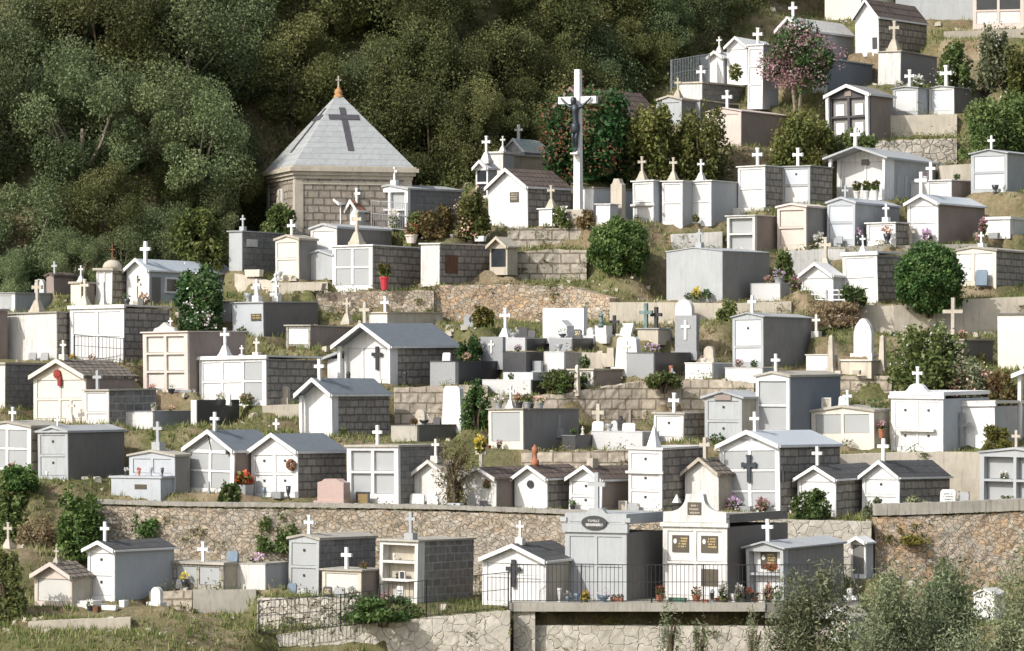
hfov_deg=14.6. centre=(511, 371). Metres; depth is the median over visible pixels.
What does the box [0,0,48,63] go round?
hillside tree
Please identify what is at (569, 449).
wall weeds
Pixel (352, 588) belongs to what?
flower bouquet
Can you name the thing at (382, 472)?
tomb
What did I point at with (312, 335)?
tomb
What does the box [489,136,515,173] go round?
tomb
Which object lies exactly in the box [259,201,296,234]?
shrub
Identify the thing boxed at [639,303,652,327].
stone cross
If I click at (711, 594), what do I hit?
grave lantern
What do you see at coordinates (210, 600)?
retaining wall
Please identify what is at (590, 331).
headstone
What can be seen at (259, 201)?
hillside tree
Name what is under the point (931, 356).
shrub
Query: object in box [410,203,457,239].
shrub
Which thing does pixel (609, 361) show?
headstone
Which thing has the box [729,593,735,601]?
grave vase
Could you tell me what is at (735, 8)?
hillside tree
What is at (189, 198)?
hillside tree
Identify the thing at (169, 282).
window
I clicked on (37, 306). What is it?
roof cross
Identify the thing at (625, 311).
retaining wall
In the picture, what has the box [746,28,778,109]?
tomb
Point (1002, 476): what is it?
flower bouquet
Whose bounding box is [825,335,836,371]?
stone pillar
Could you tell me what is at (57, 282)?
tomb
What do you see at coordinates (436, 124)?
oak tree
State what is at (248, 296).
grave vase
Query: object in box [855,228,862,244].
grave vase
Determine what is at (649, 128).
shrub
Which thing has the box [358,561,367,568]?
flower bouquet
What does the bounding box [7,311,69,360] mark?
tomb
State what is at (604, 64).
hillside tree
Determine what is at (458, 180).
undergrowth
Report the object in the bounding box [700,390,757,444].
tomb
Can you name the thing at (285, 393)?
headstone
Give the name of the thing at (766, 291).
grave
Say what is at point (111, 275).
tomb
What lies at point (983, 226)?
flower bouquet
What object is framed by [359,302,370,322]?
stone cross
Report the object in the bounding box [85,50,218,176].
hillside tree
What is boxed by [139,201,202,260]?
hillside tree
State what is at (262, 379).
tomb
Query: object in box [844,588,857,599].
stone cross
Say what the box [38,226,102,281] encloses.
hillside tree
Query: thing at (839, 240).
memorial plaque
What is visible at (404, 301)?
retaining wall
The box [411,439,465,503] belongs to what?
tomb
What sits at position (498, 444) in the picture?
flower pot
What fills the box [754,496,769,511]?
flower bouquet
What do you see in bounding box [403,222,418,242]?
flower pot
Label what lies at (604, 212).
tomb
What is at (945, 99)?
tomb
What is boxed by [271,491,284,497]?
planter trough
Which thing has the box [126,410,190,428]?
grave
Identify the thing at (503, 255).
shrine
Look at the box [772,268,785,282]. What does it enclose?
flower pot
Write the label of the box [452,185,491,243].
shrub
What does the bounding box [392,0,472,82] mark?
oak tree
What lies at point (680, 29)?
hillside tree
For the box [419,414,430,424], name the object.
grave vase
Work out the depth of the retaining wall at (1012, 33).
160.72 m
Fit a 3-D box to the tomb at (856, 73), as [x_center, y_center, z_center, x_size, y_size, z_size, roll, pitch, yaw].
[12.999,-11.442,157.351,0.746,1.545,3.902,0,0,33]
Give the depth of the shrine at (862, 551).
116.61 m
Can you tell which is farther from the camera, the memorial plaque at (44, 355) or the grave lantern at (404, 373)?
the memorial plaque at (44, 355)
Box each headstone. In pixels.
[34,279,46,292]
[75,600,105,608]
[146,587,166,605]
[174,390,192,392]
[281,386,292,404]
[313,479,352,507]
[411,409,429,424]
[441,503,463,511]
[442,386,463,432]
[460,314,473,326]
[480,337,505,369]
[516,327,528,337]
[530,361,545,371]
[543,320,573,343]
[556,415,563,437]
[583,327,594,343]
[591,326,614,343]
[603,348,615,366]
[611,179,627,220]
[611,337,640,375]
[611,420,619,430]
[615,323,634,336]
[671,315,701,359]
[675,300,694,314]
[700,346,717,361]
[850,318,876,358]
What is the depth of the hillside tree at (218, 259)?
143.49 m
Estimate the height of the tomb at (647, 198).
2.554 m
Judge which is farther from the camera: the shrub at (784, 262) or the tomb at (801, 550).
the shrub at (784, 262)
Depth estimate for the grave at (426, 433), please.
126.88 m
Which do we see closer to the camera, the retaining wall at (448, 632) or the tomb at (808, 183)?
the retaining wall at (448, 632)
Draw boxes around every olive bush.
[759,551,859,650]
[828,558,936,650]
[829,605,902,650]
[899,549,992,650]
[925,560,972,644]
[927,602,997,650]
[976,533,1023,650]
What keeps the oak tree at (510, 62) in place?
on the ground at (996, 204)
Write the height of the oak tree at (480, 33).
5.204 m
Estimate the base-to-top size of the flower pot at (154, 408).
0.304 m
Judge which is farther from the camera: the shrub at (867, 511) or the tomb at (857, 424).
the tomb at (857, 424)
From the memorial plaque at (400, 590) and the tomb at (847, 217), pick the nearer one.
the memorial plaque at (400, 590)
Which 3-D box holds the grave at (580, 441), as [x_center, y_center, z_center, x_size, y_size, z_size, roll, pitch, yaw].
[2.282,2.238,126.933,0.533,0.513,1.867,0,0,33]
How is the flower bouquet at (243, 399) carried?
on the ground at (996, 204)
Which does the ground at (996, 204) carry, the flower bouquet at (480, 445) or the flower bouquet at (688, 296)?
the flower bouquet at (688, 296)
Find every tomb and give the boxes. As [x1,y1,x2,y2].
[0,292,52,311]
[0,309,9,358]
[0,362,46,408]
[0,407,66,471]
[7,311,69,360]
[28,340,138,422]
[29,548,95,606]
[35,416,126,479]
[44,261,84,297]
[67,304,170,362]
[68,265,95,305]
[81,522,178,601]
[82,370,157,423]
[92,244,126,304]
[109,421,191,500]
[122,241,228,304]
[140,318,246,395]
[171,541,240,589]
[181,412,264,492]
[196,355,322,407]
[220,301,241,321]
[226,215,302,271]
[230,279,319,336]
[237,561,288,589]
[246,433,346,497]
[273,219,318,280]
[284,325,354,347]
[286,515,377,595]
[293,359,392,436]
[308,223,393,249]
[310,249,333,279]
[319,547,378,598]
[321,323,458,385]
[330,211,420,291]
[333,198,344,223]
[344,188,368,224]
[344,425,444,503]
[367,296,444,323]
[377,536,475,604]
[381,167,463,229]
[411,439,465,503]
[419,243,489,286]
[457,451,521,506]
[478,520,572,612]
[484,168,572,227]
[486,408,580,449]
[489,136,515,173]
[505,124,549,155]
[509,444,575,507]
[514,154,551,170]
[536,185,556,225]
[547,87,655,150]
[564,458,627,509]
[583,187,632,221]
[594,204,619,224]
[625,426,709,510]
[630,156,661,222]
[651,393,704,442]
[656,78,695,124]
[659,157,692,227]
[665,229,769,302]
[679,65,746,102]
[680,437,735,510]
[692,159,737,225]
[693,99,740,123]
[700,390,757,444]
[705,37,727,83]
[705,90,791,147]
[715,412,843,511]
[723,36,769,85]
[726,215,776,252]
[730,295,813,366]
[733,148,783,214]
[741,519,846,599]
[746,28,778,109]
[753,354,842,429]
[774,2,854,59]
[775,203,826,250]
[782,148,833,204]
[792,446,870,517]
[797,262,845,301]
[810,390,890,449]
[813,59,873,93]
[822,127,939,200]
[823,84,896,139]
[825,186,900,246]
[840,235,904,302]
[852,0,929,56]
[858,438,953,511]
[864,204,910,246]
[876,21,938,85]
[888,366,989,451]
[891,69,928,114]
[903,172,987,243]
[910,162,970,197]
[928,65,988,114]
[953,232,1023,288]
[961,400,1023,448]
[968,135,1023,193]
[973,0,1023,29]
[977,430,1023,499]
[995,313,1023,369]
[1011,369,1023,439]
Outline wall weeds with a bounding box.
[11,21,1023,650]
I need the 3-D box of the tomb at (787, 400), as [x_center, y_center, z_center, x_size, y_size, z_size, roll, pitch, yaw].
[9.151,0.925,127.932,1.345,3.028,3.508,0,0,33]
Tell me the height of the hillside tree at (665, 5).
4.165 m
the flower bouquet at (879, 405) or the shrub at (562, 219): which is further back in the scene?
the shrub at (562, 219)
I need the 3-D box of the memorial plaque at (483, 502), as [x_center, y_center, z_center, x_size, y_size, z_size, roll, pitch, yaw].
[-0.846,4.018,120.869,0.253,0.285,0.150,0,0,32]
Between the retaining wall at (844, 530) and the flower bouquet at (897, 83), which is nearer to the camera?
the retaining wall at (844, 530)
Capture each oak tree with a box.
[23,0,172,89]
[303,55,396,114]
[341,0,489,42]
[345,39,434,184]
[357,28,434,87]
[359,12,453,154]
[370,60,494,185]
[384,14,493,113]
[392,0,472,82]
[397,139,449,185]
[404,87,499,160]
[414,0,459,15]
[434,69,511,178]
[435,0,550,106]
[458,11,539,139]
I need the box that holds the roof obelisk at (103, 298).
[100,281,106,304]
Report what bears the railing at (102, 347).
on the ground at (996, 204)
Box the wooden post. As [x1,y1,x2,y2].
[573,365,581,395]
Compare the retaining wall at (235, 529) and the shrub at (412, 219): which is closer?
the retaining wall at (235, 529)
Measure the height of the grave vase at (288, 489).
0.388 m
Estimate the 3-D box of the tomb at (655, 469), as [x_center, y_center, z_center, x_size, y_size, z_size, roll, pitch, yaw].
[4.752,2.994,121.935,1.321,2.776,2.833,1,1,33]
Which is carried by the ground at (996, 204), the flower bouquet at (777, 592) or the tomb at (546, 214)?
the tomb at (546, 214)
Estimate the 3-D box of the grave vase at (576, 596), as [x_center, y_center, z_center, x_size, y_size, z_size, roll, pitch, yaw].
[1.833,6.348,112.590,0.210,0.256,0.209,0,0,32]
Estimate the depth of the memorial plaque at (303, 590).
114.14 m
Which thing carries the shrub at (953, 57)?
on the ground at (996, 204)
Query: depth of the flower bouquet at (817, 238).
142.79 m
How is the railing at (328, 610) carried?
on the ground at (996, 204)
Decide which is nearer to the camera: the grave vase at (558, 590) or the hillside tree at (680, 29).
the grave vase at (558, 590)
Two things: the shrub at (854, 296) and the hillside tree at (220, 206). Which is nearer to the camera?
the shrub at (854, 296)
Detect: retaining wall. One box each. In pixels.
[28,617,131,631]
[95,499,764,593]
[149,590,192,611]
[193,589,256,613]
[235,274,327,294]
[257,597,375,627]
[262,404,298,418]
[276,610,509,650]
[316,290,433,317]
[394,385,487,424]
[430,284,617,323]
[484,380,755,426]
[507,227,580,247]
[507,249,586,281]
[521,449,627,468]
[527,351,606,369]
[535,624,830,650]
[610,301,790,324]
[670,231,721,248]
[770,519,870,576]
[786,249,844,274]
[819,244,986,251]
[829,297,1023,334]
[840,376,891,392]
[840,452,979,500]
[872,498,1023,588]
[875,138,956,170]
[890,114,956,137]
[939,164,970,180]
[944,28,1023,38]
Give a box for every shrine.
[472,136,499,198]
[485,236,520,274]
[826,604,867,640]
[846,536,876,578]
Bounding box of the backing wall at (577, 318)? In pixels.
[543,308,587,337]
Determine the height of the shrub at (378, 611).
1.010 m
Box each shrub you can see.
[0,460,39,491]
[0,475,29,543]
[0,545,28,624]
[12,511,57,549]
[53,483,105,564]
[130,514,159,538]
[168,205,228,271]
[172,262,229,330]
[216,479,242,501]
[253,511,298,552]
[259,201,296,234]
[338,592,425,627]
[399,210,421,237]
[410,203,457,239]
[431,431,478,504]
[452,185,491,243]
[455,334,482,360]
[459,377,491,430]
[468,304,494,326]
[536,368,595,391]
[549,374,566,394]
[552,205,573,229]
[576,209,594,228]
[585,214,650,275]
[618,98,681,181]
[643,369,683,393]
[675,99,733,180]
[715,299,737,320]
[764,104,835,165]
[775,249,795,282]
[790,488,831,519]
[806,299,867,327]
[823,127,878,162]
[839,281,867,314]
[862,496,881,518]
[874,523,931,545]
[884,319,969,396]
[891,240,967,317]
[903,493,927,515]
[930,39,976,96]
[947,355,991,396]
[957,97,1006,159]
[972,22,1012,93]
[980,423,1013,449]
[984,368,1017,405]
[997,86,1023,152]
[1001,32,1023,101]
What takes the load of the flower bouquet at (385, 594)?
on the ground at (996, 204)
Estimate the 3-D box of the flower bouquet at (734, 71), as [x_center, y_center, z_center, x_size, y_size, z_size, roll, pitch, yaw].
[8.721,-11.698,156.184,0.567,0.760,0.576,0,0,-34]
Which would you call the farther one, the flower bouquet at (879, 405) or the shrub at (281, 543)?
the flower bouquet at (879, 405)
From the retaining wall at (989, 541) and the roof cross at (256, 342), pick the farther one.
the roof cross at (256, 342)
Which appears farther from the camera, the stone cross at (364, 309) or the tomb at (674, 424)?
the stone cross at (364, 309)
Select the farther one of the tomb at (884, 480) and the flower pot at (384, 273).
the flower pot at (384, 273)
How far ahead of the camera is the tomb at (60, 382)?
128.76 m
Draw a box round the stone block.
[244,269,263,276]
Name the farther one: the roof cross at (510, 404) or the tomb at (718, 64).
the tomb at (718, 64)
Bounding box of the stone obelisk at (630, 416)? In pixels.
[628,409,631,422]
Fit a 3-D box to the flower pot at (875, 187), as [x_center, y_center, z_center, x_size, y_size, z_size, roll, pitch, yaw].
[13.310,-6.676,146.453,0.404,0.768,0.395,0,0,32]
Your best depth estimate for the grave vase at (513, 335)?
134.51 m
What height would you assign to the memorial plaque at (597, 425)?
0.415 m
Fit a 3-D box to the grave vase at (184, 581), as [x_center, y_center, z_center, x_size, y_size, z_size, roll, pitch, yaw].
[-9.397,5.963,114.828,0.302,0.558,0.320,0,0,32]
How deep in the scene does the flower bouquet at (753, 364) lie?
131.75 m
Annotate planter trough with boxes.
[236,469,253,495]
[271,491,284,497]
[474,231,486,240]
[611,594,623,601]
[668,597,686,601]
[739,506,752,511]
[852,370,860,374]
[988,233,999,238]
[1000,495,1013,498]
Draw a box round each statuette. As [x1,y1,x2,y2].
[270,273,280,296]
[597,311,604,326]
[759,588,765,601]
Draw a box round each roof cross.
[28,280,45,311]
[77,279,91,304]
[130,278,142,304]
[217,328,232,355]
[239,345,244,355]
[252,338,260,354]
[404,512,417,539]
[505,386,515,407]
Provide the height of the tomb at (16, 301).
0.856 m
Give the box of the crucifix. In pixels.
[558,69,597,219]
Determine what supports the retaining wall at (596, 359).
on the ground at (996, 204)
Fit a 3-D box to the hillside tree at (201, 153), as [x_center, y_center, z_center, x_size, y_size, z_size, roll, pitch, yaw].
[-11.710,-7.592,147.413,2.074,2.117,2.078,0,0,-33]
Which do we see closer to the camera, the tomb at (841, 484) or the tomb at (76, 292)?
the tomb at (841, 484)
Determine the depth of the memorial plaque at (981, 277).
139.52 m
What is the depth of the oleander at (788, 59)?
153.22 m
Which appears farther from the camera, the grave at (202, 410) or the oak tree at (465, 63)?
the oak tree at (465, 63)
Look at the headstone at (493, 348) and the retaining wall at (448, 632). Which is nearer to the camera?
the retaining wall at (448, 632)
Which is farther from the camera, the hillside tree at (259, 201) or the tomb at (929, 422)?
the hillside tree at (259, 201)
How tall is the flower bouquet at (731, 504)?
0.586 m
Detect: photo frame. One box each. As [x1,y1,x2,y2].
[356,492,369,503]
[399,571,405,578]
[618,501,626,509]
[822,398,831,407]
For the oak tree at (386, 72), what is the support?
on the ground at (996, 204)
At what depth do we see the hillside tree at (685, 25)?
160.40 m
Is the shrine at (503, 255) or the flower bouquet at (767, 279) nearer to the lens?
the flower bouquet at (767, 279)
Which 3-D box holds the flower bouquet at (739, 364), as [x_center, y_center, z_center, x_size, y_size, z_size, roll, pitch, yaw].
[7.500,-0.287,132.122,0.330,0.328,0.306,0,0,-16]
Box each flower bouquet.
[138,291,149,304]
[167,405,175,410]
[234,473,252,484]
[236,325,247,334]
[239,392,254,404]
[247,552,265,562]
[339,427,348,435]
[347,585,357,596]
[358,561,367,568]
[381,591,390,601]
[388,208,401,232]
[410,418,417,424]
[462,352,470,360]
[474,433,486,452]
[482,479,490,487]
[514,344,521,351]
[570,429,577,434]
[579,354,590,367]
[579,590,588,601]
[633,214,641,220]
[644,343,660,351]
[684,292,692,299]
[691,214,699,221]
[691,286,700,299]
[701,289,711,298]
[709,432,724,444]
[718,580,727,601]
[727,494,740,509]
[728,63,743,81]
[734,359,743,366]
[735,583,744,601]
[750,360,757,366]
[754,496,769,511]
[764,275,773,282]
[764,563,777,571]
[764,581,773,601]
[774,585,782,601]
[789,275,802,291]
[813,231,823,247]
[840,437,853,445]
[867,398,887,407]
[894,79,902,86]
[911,74,926,87]
[921,228,932,240]
[953,174,960,179]
[957,329,967,338]
[975,234,983,242]
[975,352,986,363]
[977,217,988,234]
[999,470,1006,478]
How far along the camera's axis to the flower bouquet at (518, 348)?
132.71 m
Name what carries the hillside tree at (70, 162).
on the ground at (996, 204)
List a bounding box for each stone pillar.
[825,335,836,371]
[878,335,886,373]
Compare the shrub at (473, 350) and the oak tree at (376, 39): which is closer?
the shrub at (473, 350)
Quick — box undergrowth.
[0,0,895,295]
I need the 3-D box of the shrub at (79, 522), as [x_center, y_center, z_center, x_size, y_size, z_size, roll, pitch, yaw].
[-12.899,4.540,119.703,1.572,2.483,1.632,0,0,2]
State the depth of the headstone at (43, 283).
139.44 m
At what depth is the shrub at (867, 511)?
119.66 m
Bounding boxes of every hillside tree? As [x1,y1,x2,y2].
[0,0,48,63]
[0,0,97,112]
[0,34,11,71]
[0,34,153,194]
[0,48,38,187]
[0,168,80,292]
[0,248,31,292]
[31,0,130,61]
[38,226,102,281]
[49,159,148,256]
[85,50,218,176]
[90,218,161,268]
[123,0,250,119]
[128,202,195,259]
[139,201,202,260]
[141,75,257,220]
[151,153,213,218]
[162,0,291,110]
[167,230,228,266]
[177,175,241,247]
[185,138,220,162]
[190,148,263,227]
[217,155,267,230]
[226,10,351,135]
[230,126,265,173]
[264,0,377,59]
[317,37,426,142]
[490,91,557,151]
[495,27,591,121]
[496,0,570,47]
[502,64,573,139]
[509,0,602,90]
[524,88,553,146]
[537,43,626,91]
[545,0,632,52]
[566,21,654,100]
[574,0,618,34]
[585,0,655,71]
[601,14,681,92]
[607,0,695,57]
[646,0,698,54]
[650,5,699,55]
[677,0,743,44]
[696,0,742,23]
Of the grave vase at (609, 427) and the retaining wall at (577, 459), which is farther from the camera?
the grave vase at (609, 427)
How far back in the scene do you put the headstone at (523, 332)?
135.41 m
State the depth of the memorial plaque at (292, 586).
114.45 m
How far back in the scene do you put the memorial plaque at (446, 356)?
131.74 m
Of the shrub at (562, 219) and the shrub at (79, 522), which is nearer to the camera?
the shrub at (79, 522)
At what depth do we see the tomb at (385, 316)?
136.76 m
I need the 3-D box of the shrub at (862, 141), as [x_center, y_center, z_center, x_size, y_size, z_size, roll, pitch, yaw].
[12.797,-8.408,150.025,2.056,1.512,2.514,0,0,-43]
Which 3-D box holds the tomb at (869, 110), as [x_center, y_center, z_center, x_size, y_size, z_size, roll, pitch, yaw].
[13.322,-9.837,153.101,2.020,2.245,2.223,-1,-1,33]
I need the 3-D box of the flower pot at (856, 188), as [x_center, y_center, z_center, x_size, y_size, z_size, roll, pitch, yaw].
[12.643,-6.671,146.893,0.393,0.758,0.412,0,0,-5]
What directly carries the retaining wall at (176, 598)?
on the ground at (996, 204)
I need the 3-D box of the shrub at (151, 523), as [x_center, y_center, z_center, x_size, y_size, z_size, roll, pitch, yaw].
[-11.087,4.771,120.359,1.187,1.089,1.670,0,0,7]
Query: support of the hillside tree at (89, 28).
on the ground at (996, 204)
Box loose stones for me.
[3,7,1023,643]
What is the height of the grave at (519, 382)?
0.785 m
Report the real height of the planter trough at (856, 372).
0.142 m
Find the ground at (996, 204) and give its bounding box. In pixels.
[0,0,1023,650]
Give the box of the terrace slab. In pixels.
[509,597,859,650]
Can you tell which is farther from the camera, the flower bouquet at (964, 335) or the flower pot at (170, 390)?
the flower bouquet at (964, 335)
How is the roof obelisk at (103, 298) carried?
on the tomb at (128, 323)
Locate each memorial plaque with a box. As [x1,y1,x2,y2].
[28,352,36,359]
[40,352,48,360]
[176,579,182,589]
[226,394,231,405]
[226,551,238,561]
[287,583,296,592]
[297,586,307,594]
[322,586,332,596]
[334,587,345,597]
[395,586,403,597]
[409,494,424,503]
[427,495,438,504]
[433,417,441,425]
[442,353,450,360]
[479,500,487,505]
[528,330,535,337]
[573,329,581,337]
[592,421,603,430]
[622,423,635,430]
[627,503,639,509]
[835,236,842,244]
[838,396,845,404]
[940,489,955,501]
[958,492,969,500]
[975,270,987,285]
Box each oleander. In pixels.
[537,76,633,184]
[755,14,847,110]
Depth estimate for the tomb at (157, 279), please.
138.39 m
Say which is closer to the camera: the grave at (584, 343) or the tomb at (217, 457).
the tomb at (217, 457)
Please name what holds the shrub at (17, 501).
on the ground at (996, 204)
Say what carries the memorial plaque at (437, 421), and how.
on the grave at (426, 433)
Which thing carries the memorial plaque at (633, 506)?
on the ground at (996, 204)
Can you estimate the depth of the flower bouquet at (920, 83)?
154.14 m
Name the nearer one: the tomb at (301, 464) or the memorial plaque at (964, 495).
the memorial plaque at (964, 495)
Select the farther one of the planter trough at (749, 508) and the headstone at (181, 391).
the headstone at (181, 391)
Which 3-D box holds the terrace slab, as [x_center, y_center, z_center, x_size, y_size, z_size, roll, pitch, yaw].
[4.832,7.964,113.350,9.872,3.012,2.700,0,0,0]
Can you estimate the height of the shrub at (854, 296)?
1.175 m
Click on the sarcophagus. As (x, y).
(1007, 227)
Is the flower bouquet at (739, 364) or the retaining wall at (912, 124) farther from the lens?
the retaining wall at (912, 124)
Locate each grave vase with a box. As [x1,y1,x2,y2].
[123,293,130,303]
[179,570,189,587]
[244,293,252,301]
[262,487,265,497]
[275,271,282,279]
[286,486,290,498]
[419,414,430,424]
[510,327,518,337]
[555,344,562,351]
[557,588,561,601]
[558,329,567,337]
[563,590,572,601]
[574,593,580,601]
[596,587,609,601]
[605,424,612,430]
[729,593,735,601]
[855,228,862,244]
[881,226,893,243]
[992,185,998,192]
[1000,185,1005,192]
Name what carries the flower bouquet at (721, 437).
on the ground at (996, 204)
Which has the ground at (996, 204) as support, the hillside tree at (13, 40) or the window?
the hillside tree at (13, 40)
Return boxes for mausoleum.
[560,472,663,599]
[660,494,787,599]
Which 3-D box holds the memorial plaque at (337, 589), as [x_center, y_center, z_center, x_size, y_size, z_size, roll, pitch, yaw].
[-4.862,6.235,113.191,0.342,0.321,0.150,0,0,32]
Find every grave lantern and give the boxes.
[402,370,407,383]
[709,589,714,601]
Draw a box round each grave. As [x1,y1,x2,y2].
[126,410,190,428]
[191,400,238,425]
[391,424,457,441]
[430,361,500,385]
[482,372,550,394]
[503,352,543,371]
[506,338,548,351]
[544,351,581,373]
[549,338,592,351]
[561,434,592,449]
[566,368,625,386]
[591,431,659,449]
[626,352,690,378]
[635,328,671,344]
[684,362,732,379]
[724,367,773,382]
[750,283,800,300]
[805,354,837,370]
[837,359,880,377]
[951,339,994,363]
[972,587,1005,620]
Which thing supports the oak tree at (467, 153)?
on the ground at (996, 204)
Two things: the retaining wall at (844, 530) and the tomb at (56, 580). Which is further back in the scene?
the retaining wall at (844, 530)
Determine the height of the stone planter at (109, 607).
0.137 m
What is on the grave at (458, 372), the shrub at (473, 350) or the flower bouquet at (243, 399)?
the shrub at (473, 350)
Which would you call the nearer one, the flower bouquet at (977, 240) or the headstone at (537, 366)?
the headstone at (537, 366)
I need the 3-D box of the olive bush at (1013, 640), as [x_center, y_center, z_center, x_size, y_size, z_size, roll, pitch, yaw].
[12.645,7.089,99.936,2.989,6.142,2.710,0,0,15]
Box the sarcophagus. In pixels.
[984,216,1023,238]
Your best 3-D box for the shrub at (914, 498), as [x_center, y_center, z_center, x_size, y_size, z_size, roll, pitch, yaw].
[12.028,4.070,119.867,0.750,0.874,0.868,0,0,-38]
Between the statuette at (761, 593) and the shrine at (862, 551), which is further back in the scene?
the shrine at (862, 551)
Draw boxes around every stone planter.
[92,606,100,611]
[101,605,118,609]
[119,600,128,606]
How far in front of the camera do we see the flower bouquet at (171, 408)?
128.07 m
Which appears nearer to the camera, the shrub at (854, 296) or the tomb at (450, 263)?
the shrub at (854, 296)
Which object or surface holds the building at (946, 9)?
on the ground at (996, 204)
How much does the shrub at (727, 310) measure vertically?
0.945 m
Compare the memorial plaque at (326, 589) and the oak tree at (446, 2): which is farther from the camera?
the oak tree at (446, 2)
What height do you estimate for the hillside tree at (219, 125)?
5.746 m
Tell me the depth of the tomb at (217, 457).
122.69 m
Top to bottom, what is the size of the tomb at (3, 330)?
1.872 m
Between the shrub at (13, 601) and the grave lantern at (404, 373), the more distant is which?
the grave lantern at (404, 373)
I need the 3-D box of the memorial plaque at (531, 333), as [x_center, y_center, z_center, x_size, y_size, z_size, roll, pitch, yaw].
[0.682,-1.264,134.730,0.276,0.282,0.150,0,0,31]
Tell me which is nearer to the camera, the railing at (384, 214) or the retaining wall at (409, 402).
the retaining wall at (409, 402)
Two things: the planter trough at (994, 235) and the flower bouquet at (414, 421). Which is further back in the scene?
the planter trough at (994, 235)
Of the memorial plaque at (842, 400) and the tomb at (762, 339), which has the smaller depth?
the memorial plaque at (842, 400)
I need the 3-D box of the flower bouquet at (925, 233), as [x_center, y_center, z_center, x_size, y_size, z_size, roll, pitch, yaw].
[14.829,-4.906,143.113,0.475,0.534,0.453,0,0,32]
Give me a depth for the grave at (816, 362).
132.55 m
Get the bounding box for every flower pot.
[86,599,94,610]
[150,402,157,410]
[167,383,175,392]
[216,391,225,399]
[377,262,391,289]
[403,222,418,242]
[494,395,503,408]
[496,439,502,449]
[514,393,523,407]
[522,392,532,409]
[535,396,545,407]
[569,498,576,508]
[655,585,664,601]
[691,587,701,601]
[744,587,752,601]
[751,591,758,601]
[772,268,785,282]
[852,180,861,197]
[861,180,871,198]
[871,179,880,199]
[876,420,886,437]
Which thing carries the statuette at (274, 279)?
on the ground at (996, 204)
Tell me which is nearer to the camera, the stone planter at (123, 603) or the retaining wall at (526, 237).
the stone planter at (123, 603)
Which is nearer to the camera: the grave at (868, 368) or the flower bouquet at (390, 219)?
the grave at (868, 368)
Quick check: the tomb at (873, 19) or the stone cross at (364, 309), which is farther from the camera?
the tomb at (873, 19)
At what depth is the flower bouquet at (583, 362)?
131.51 m
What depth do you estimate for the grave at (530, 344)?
134.41 m
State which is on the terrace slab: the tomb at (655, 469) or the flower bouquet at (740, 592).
the flower bouquet at (740, 592)
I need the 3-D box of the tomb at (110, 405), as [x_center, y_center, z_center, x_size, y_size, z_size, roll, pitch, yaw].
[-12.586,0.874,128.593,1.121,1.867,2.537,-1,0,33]
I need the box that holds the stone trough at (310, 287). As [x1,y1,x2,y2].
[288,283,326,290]
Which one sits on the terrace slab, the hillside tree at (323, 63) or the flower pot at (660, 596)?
the flower pot at (660, 596)
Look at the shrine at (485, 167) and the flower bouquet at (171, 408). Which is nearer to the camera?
the flower bouquet at (171, 408)
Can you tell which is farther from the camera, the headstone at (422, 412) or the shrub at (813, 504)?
the headstone at (422, 412)
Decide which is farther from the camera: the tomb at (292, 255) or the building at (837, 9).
the building at (837, 9)
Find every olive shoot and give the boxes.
[656,591,684,650]
[692,612,710,650]
[745,602,761,650]
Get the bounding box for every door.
[152,277,160,304]
[445,255,457,272]
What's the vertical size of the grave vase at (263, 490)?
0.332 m
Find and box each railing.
[74,334,123,364]
[258,589,379,633]
[371,200,406,229]
[379,571,508,616]
[510,564,858,602]
[671,53,709,92]
[797,289,844,302]
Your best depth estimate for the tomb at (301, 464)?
122.41 m
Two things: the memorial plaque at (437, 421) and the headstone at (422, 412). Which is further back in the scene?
the headstone at (422, 412)
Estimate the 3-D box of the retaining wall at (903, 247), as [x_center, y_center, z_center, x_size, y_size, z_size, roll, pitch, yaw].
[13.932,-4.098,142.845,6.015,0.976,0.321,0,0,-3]
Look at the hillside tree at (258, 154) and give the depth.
150.01 m
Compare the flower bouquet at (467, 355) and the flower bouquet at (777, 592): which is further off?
the flower bouquet at (467, 355)
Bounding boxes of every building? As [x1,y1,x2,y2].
[825,0,893,19]
[896,0,972,19]
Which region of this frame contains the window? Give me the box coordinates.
[164,277,177,293]
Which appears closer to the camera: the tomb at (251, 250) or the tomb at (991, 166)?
the tomb at (251, 250)
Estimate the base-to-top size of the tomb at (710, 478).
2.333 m
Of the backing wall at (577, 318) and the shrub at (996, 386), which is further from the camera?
the backing wall at (577, 318)
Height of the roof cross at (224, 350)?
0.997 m
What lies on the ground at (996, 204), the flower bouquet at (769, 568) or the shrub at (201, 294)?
the shrub at (201, 294)
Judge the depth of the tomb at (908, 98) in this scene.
154.22 m
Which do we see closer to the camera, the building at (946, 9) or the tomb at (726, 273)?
the tomb at (726, 273)
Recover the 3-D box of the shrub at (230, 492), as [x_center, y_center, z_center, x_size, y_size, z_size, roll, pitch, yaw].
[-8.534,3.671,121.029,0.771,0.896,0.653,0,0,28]
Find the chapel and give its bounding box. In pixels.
[262,76,418,235]
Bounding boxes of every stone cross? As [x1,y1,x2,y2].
[3,522,15,548]
[66,400,76,423]
[251,281,260,295]
[273,419,279,429]
[340,298,353,324]
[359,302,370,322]
[499,308,511,337]
[592,404,604,420]
[609,315,619,334]
[616,416,625,430]
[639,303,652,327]
[650,307,661,327]
[811,314,821,337]
[819,237,831,265]
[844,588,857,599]
[907,226,915,243]
[943,298,963,336]
[959,413,971,445]
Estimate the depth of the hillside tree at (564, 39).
156.69 m

